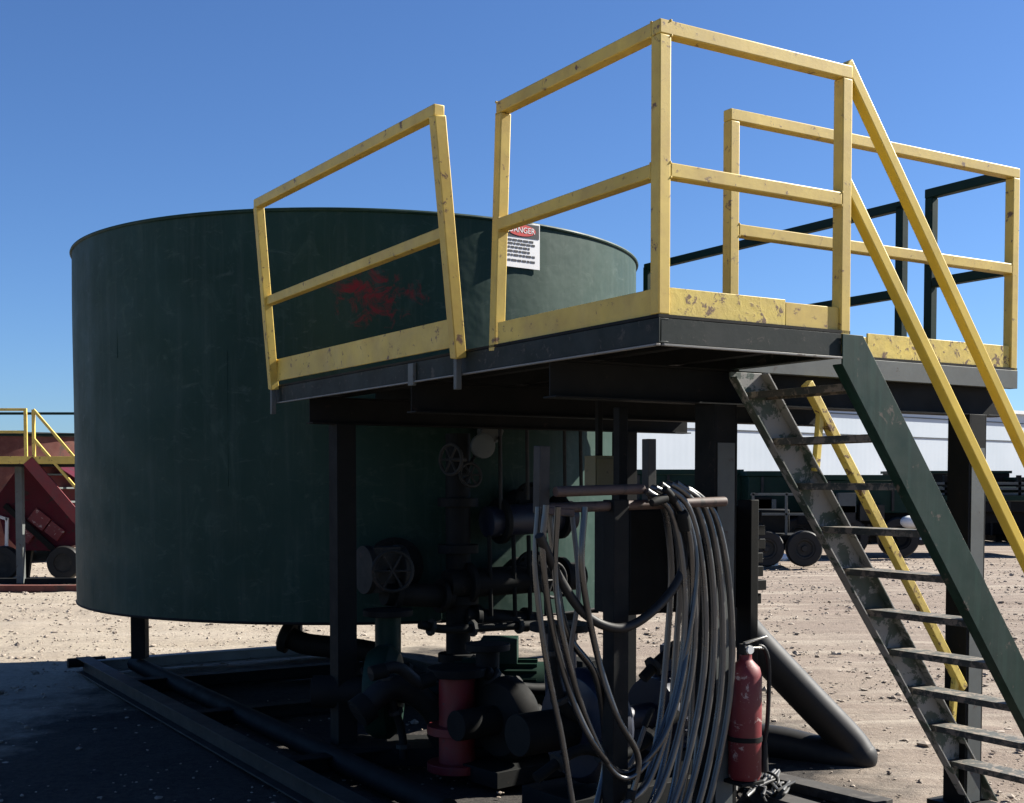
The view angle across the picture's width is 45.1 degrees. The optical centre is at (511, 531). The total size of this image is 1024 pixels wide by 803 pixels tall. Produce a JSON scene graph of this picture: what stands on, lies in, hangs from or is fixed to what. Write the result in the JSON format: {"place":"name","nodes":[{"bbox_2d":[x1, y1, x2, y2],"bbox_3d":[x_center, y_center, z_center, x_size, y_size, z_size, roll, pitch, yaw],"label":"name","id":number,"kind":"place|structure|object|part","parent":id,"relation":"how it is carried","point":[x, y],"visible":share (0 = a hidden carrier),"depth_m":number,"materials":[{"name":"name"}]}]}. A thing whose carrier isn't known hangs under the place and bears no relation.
{"place":"outdoors","nodes":[
{"label":"outdoors","id":0,"kind":"place"},
{"bbox_2d":[0,540,1023,802],"bbox_3d":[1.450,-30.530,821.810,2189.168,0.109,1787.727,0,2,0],"label":"ground","id":1,"kind":"structure","parent":0,"point":[92,768],"depth_m":10.14,"materials":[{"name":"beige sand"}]},
{"bbox_2d":[0,432,74,548],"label":"rusty tank","id":2,"kind":"object","parent":1,"relation":"on","point":[14,445],"visible":0.06,"depth_m":27.20,"materials":[{"name":"red metal"}]},
{"bbox_2d":[0,467,75,577],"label":"red hopper","id":3,"kind":"object","parent":1,"relation":"on","point":[49,525],"visible":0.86,"depth_m":22.48,"materials":[{"name":"paint"}]},
{"bbox_2d":[0,408,75,583],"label":"railed walkway","id":4,"kind":"structure","parent":1,"relation":"on","point":[33,464],"depth_m":21.17,"materials":[{"name":"metal"}]},
{"bbox_2d":[0,584,75,591],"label":"ground beam","id":5,"kind":"structure","parent":1,"relation":"on","point":[40,588],"depth_m":20.17,"materials":[{"name":"brown metal"}]},
{"bbox_2d":[0,578,75,583],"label":"ground beam","id":6,"kind":"structure","parent":1,"relation":"on","point":[41,580],"depth_m":21.63,"materials":[{"name":"metal"}]},
{"bbox_2d":[67,646,456,802],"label":"steel skid","id":7,"kind":"object","parent":1,"relation":"on","point":[301,778],"visible":0.59,"depth_m":8.76,"materials":[{"name":"black metal"}]},
{"bbox_2d":[69,207,638,658],"bbox_3d":[-1.331,-0.581,10.912,4.880,3.503,5.028,0,2,0],"label":"storage tank","id":8,"kind":"object","parent":7,"relation":"on","point":[201,483],"visible":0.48,"depth_m":8.72,"materials":[{"name":"green metal"}]},
{"bbox_2d":[276,625,374,674],"bbox_3d":[-1.360,1.028,9.496,0.921,0.699,0.259,0,2,6],"label":"drain pipe","id":9,"kind":"object","parent":8,"relation":"attached to","point":[294,638],"visible":0.59,"depth_m":9.44,"materials":[{"name":"metal"}]},
{"bbox_2d":[357,429,587,662],"bbox_3d":[-0.212,0.234,8.463,1.725,2.127,0.495,-1,3,-32],"label":"pipe manifold","id":10,"kind":"object","parent":8,"relation":"attached to","point":[459,587],"visible":0.77,"depth_m":8.41,"materials":[{"name":"metal"}]},
{"bbox_2d":[417,617,533,636],"bbox_3d":[-0.224,0.638,8.339,0.914,0.144,0.114,-1,3,-32],"label":"pipe run","id":11,"kind":"object","parent":10,"relation":"attached to","point":[473,628],"visible":0.96,"depth_m":8.28,"materials":[{"name":"metal"}]},
{"bbox_2d":[507,224,539,269],"bbox_3d":[0.062,-2.079,8.927,0.345,0.330,0.013,-2,3,-35],"label":"warning sign","id":12,"kind":"object","parent":8,"relation":"attached to","point":[523,246],"visible":0.87,"depth_m":8.95,"materials":[{"name":"white"}]},
{"bbox_2d":[310,607,547,766],"bbox_3d":[-0.502,0.977,7.839,1.520,0.932,0.665,0,2,3],"label":"transfer pump","id":13,"kind":"object","parent":1,"relation":"on","point":[327,692],"visible":0.46,"depth_m":7.72,"materials":[{"name":"metal"}]},
{"bbox_2d":[348,675,438,748],"bbox_3d":[-0.651,1.107,7.508,0.730,0.482,0.187,-1,3,-32],"label":"suction hose","id":14,"kind":"object","parent":13,"relation":"on","point":[369,703],"visible":0.69,"depth_m":7.40,"materials":[{"name":"black rubber"}]},
{"bbox_2d":[380,674,410,759],"bbox_3d":[-0.712,1.098,7.470,0.210,0.574,0.095,-1,3,-32],"label":"pipe run","id":15,"kind":"object","parent":14,"relation":"attached to","point":[395,711],"visible":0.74,"depth_m":7.47,"materials":[{"name":"metal"}]},
{"bbox_2d":[360,663,426,674],"bbox_3d":[-0.688,0.880,7.829,0.593,0.165,0.084,-1,3,-32],"label":"pipe run","id":16,"kind":"object","parent":13,"relation":"attached to","point":[410,665],"visible":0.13,"depth_m":7.84,"materials":[{"name":"metal"}]},
{"bbox_2d":[447,640,630,788],"bbox_3d":[0.147,1.062,7.498,1.280,0.788,0.560,-2,3,-40],"label":"transfer pump","id":17,"kind":"object","parent":1,"relation":"on","point":[500,701],"visible":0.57,"depth_m":7.19,"materials":[{"name":"metal"}]},
{"bbox_2d":[427,663,486,776],"bbox_3d":[-0.329,1.117,7.377,0.360,0.618,0.360,-1,3,-32],"label":"standpipe","id":18,"kind":"object","parent":17,"relation":"attached to","point":[456,686],"visible":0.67,"depth_m":7.28,"materials":[{"name":"red metal"}]},
{"bbox_2d":[367,661,436,689],"bbox_3d":[-0.626,0.825,7.042,0.413,0.178,0.086,-1,3,-32],"label":"discharge hose","id":19,"kind":"object","parent":18,"relation":"on","point":[408,674],"visible":1,"depth_m":7.01,"materials":[{"name":"black rubber"}]},
{"bbox_2d":[483,667,544,694],"bbox_3d":[0.142,0.916,7.518,0.736,0.236,0.133,-1,3,-32],"label":"pipe run","id":20,"kind":"object","parent":17,"relation":"attached to","point":[491,674],"visible":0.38,"depth_m":7.42,"materials":[{"name":"metal"}]},
{"bbox_2d":[505,620,743,802],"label":"transfer pump","id":21,"kind":"object","parent":1,"relation":"on","point":[531,733],"visible":0.36,"depth_m":6.51,"materials":[{"name":"metal"}]},
{"bbox_2d":[548,624,577,722],"bbox_3d":[0.365,0.771,6.475,0.466,0.590,0.114,-1,3,-32],"label":"pipe run","id":22,"kind":"object","parent":21,"relation":"attached to","point":[565,708],"visible":0.45,"depth_m":6.36,"materials":[{"name":"metal"}]},
{"bbox_2d":[532,710,679,782],"bbox_3d":[0.493,1.075,6.213,0.911,0.274,0.106,-1,3,-32],"label":"pipe run","id":23,"kind":"object","parent":21,"relation":"attached to","point":[552,765],"visible":0.52,"depth_m":6.08,"materials":[{"name":"metal"}]},
{"bbox_2d":[638,641,679,682],"bbox_3d":[0.856,0.669,6.538,0.441,0.228,0.114,-1,3,-32],"label":"pipe run","id":24,"kind":"object","parent":21,"relation":"attached to","point":[650,669],"visible":0.38,"depth_m":6.44,"materials":[{"name":"metal"}]},
{"bbox_2d":[253,18,1019,802],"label":"work platform","id":25,"kind":"structure","parent":1,"relation":"on","point":[657,354],"depth_m":5.89,"materials":[{"name":"metal"}]},
{"bbox_2d":[585,401,612,484],"bbox_3d":[0.465,-0.498,6.483,0.130,0.595,0.106,-1,3,-32],"label":"junction box","id":26,"kind":"object","parent":25,"relation":"attached to","point":[598,468],"visible":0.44,"depth_m":6.46,"materials":[{"name":"metal"}]},
{"bbox_2d":[724,778,763,802],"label":"mounting post","id":27,"kind":"object","parent":25,"relation":"on","point":[739,783],"visible":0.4,"depth_m":5.79,"materials":[{"name":"metal"}]},
{"bbox_2d":[727,635,770,781],"bbox_3d":[1.114,0.830,5.844,0.164,0.675,0.206,2,3,35],"label":"fire extinguisher","id":28,"kind":"object","parent":27,"relation":"on","point":[747,754],"visible":0.99,"depth_m":5.77,"materials":[{"name":"red paint"}]},
{"bbox_2d":[533,439,758,802],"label":"hose rack","id":29,"kind":"object","parent":1,"relation":"on","point":[615,582],"visible":0.77,"depth_m":5.26,"materials":[{"name":"metal"}]},
{"bbox_2d":[532,507,574,802],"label":"hanging hose","id":30,"kind":"object","parent":29,"relation":"hanging from","point":[546,660],"visible":0.99,"depth_m":4.98,"materials":[{"name":"rubber"}]},
{"bbox_2d":[547,515,603,802],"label":"hanging hose","id":31,"kind":"object","parent":29,"relation":"hanging from","point":[584,658],"visible":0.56,"depth_m":5.25,"materials":[{"name":"rubber"}]},
{"bbox_2d":[578,507,641,802],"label":"hanging hose","id":32,"kind":"object","parent":29,"relation":"hanging from","point":[631,792],"visible":1,"depth_m":5.12,"materials":[{"name":"rubber"}]},
{"bbox_2d":[569,513,654,768],"bbox_3d":[0.435,0.466,5.303,0.451,1.168,0.065,-1,3,-32],"label":"hanging hose","id":33,"kind":"object","parent":29,"relation":"hanging from","point":[647,719],"visible":0.53,"depth_m":5.18,"materials":[{"name":"rubber"}]},
{"bbox_2d":[535,509,690,632],"bbox_3d":[0.441,0.166,5.159,0.838,0.514,0.095,-1,3,-32],"label":"hanging hose","id":34,"kind":"object","parent":29,"relation":"hanging from","point":[684,526],"visible":0.96,"depth_m":5.16,"materials":[{"name":"black rubber"}]},
{"bbox_2d":[539,493,694,774],"bbox_3d":[0.457,0.437,5.177,0.820,1.214,0.090,-1,3,-32],"label":"hanging hose","id":35,"kind":"object","parent":29,"relation":"hanging from","point":[662,498],"visible":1,"depth_m":5.10,"materials":[{"name":"rubber"}]},
{"bbox_2d":[552,486,698,780],"bbox_3d":[0.491,0.431,5.200,0.773,1.248,0.080,-1,3,-32],"label":"hanging hose","id":36,"kind":"object","parent":29,"relation":"hanging from","point":[672,496],"visible":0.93,"depth_m":5.11,"materials":[{"name":"rubber"}]},
{"bbox_2d":[620,484,697,802],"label":"coiled hose","id":37,"kind":"object","parent":29,"relation":"hanging from","point":[662,761],"visible":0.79,"depth_m":5.43,"materials":[{"name":"rubber"}]},
{"bbox_2d":[594,407,765,614],"bbox_3d":[0.833,-0.108,6.041,0.833,0.979,0.310,-1,3,-32],"label":"control cabinet","id":38,"kind":"object","parent":29,"relation":"attached to","point":[648,573],"visible":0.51,"depth_m":5.84,"materials":[{"name":"metal"}]},
{"bbox_3d":[0.730,0.133,5.867,0.425,0.470,0.013,-1,3,-32],"label":"door","id":39,"kind":"part","parent":38,"relation":"part of","materials":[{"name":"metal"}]},
{"bbox_2d":[658,480,717,802],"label":"coiled hose","id":40,"kind":"object","parent":29,"relation":"hanging from","point":[678,785],"visible":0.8,"depth_m":5.53,"materials":[{"name":"rubber"}]},
{"bbox_2d":[675,480,735,802],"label":"coiled hose","id":41,"kind":"object","parent":29,"relation":"hanging from","point":[713,521],"visible":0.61,"depth_m":5.65,"materials":[{"name":"rubber"}]},
{"bbox_2d":[637,469,743,504],"bbox_3d":[4.306,-0.557,31.995,3.523,2.100,2.535,0,2,0],"label":"tank trailer","id":42,"kind":"object","parent":1,"relation":"on","point":[685,476],"visible":0.05,"depth_m":30.97,"materials":[{"name":"green paint"}]},
{"bbox_2d":[736,769,775,796],"bbox_3d":[1.358,1.430,6.971,0.193,0.087,0.680,1,2,19],"label":"loose cable","id":43,"kind":"object","parent":1,"relation":"on","point":[751,792],"visible":0.34,"depth_m":6.83,"materials":[{"name":"grey metal"}]},
{"bbox_2d":[749,773,780,796],"bbox_3d":[1.435,1.419,6.920,0.160,0.066,0.612,1,2,21],"label":"loose cable","id":44,"kind":"object","parent":43,"relation":"on","point":[763,788],"visible":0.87,"depth_m":6.87,"materials":[{"name":"black rubber"}]},
{"bbox_2d":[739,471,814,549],"bbox_3d":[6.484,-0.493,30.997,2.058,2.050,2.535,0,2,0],"label":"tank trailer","id":45,"kind":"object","parent":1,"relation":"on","point":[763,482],"visible":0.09,"depth_m":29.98,"materials":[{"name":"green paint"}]},
{"bbox_2d":[750,788,817,802],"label":"timber plank","id":46,"kind":"object","parent":1,"relation":"on","point":[755,797],"visible":0.73,"depth_m":6.73,"materials":[{"name":"grey wood"}]},
{"bbox_2d":[758,771,795,802],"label":"loose cable","id":47,"kind":"object","parent":46,"relation":"on","point":[777,791],"visible":0.67,"depth_m":6.86,"materials":[{"name":"black rubber"}]},
{"bbox_2d":[750,769,780,795],"bbox_3d":[1.494,1.413,6.981,0.162,0.069,0.481,1,3,34],"label":"loose cable","id":48,"kind":"object","parent":47,"relation":"on","point":[777,773],"visible":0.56,"depth_m":6.85,"materials":[{"name":"grey metal"}]},
{"bbox_2d":[780,554,787,560],"bbox_3d":[6.118,0.612,28.335,0.483,0.281,0.464,0,2,0],"label":"pale rock","id":49,"kind":"object","parent":1,"relation":"on","point":[784,557],"visible":0.2,"depth_m":28.15,"materials":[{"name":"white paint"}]},
{"bbox_2d":[751,493,822,566],"bbox_3d":[6.126,-0.066,26.503,2.336,1.550,1.430,0,2,0],"label":"utility trailer","id":50,"kind":"object","parent":1,"relation":"on","point":[802,548],"visible":0.69,"depth_m":25.84,"materials":[{"name":"metal"}]},
{"bbox_2d":[735,608,877,767],"bbox_3d":[1.733,0.910,7.962,1.142,1.252,0.614,0,2,-4],"label":"elbow pipe","id":51,"kind":"object","parent":1,"relation":"on","point":[841,738],"visible":0.52,"depth_m":7.73,"materials":[{"name":"grey metal"}]},
{"bbox_2d":[762,773,892,802],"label":"timber plank","id":52,"kind":"object","parent":1,"relation":"on","point":[824,791],"visible":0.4,"depth_m":6.91,"materials":[{"name":"grey wood"}]},
{"bbox_2d":[767,777,790,794],"bbox_3d":[1.492,1.427,6.965,0.155,0.093,0.577,1,2,15],"label":"loose cable","id":53,"kind":"object","parent":52,"relation":"on","point":[784,790],"visible":0.72,"depth_m":6.81,"materials":[{"name":"grey metal"}]},
{"bbox_2d":[798,475,923,557],"bbox_3d":[8.466,-0.402,29.949,3.292,1.950,2.636,0,2,0],"label":"vacuum truck","id":54,"kind":"object","parent":1,"relation":"on","point":[893,511],"visible":0.32,"depth_m":28.88,"materials":[{"name":"green paint"}]},
{"bbox_2d":[729,59,1023,802],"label":"steel stairway","id":55,"kind":"object","parent":1,"relation":"on","point":[863,386],"visible":0.98,"depth_m":5.76,"materials":[{"name":"green paint"}]},
{"bbox_2d":[880,471,1011,540],"bbox_3d":[13.324,-0.808,37.993,3.320,2.130,2.110,0,2,0],"label":"steel bin","id":56,"kind":"object","parent":1,"relation":"on","point":[994,532],"visible":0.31,"depth_m":36.98,"materials":[{"name":"green metal"}]},
{"bbox_2d":[936,475,1023,538],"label":"flatbed trailer","id":57,"kind":"object","parent":1,"relation":"on","point":[1013,497],"visible":0.1,"depth_m":30.08,"materials":[{"name":"metal"}]},
{"bbox_2d":[1002,477,1023,540],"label":"steel bin","id":58,"kind":"object","parent":1,"relation":"on","point":[1020,526],"visible":0.1,"depth_m":36.27,"materials":[{"name":"green metal"}]},
{"bbox_2d":[0,0,1023,432],"label":"sky","id":59,"kind":"structure","parent":0,"point":[113,112],"materials":[{"name":"blue"}]},
{"bbox_2d":[637,410,1023,476],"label":"white warehouse","id":60,"kind":"structure","parent":0,"point":[929,433],"depth_m":56.66,"materials":[{"name":"white metal"}]},
{"bbox_2d":[864,524,876,542],"bbox_3d":[9.308,-0.644,36.998,3.233,1.880,2.110,0,2,0],"label":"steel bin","id":61,"kind":"object","parent":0,"point":[872,539],"visible":0.06,"depth_m":36.14,"materials":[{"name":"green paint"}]}
]}

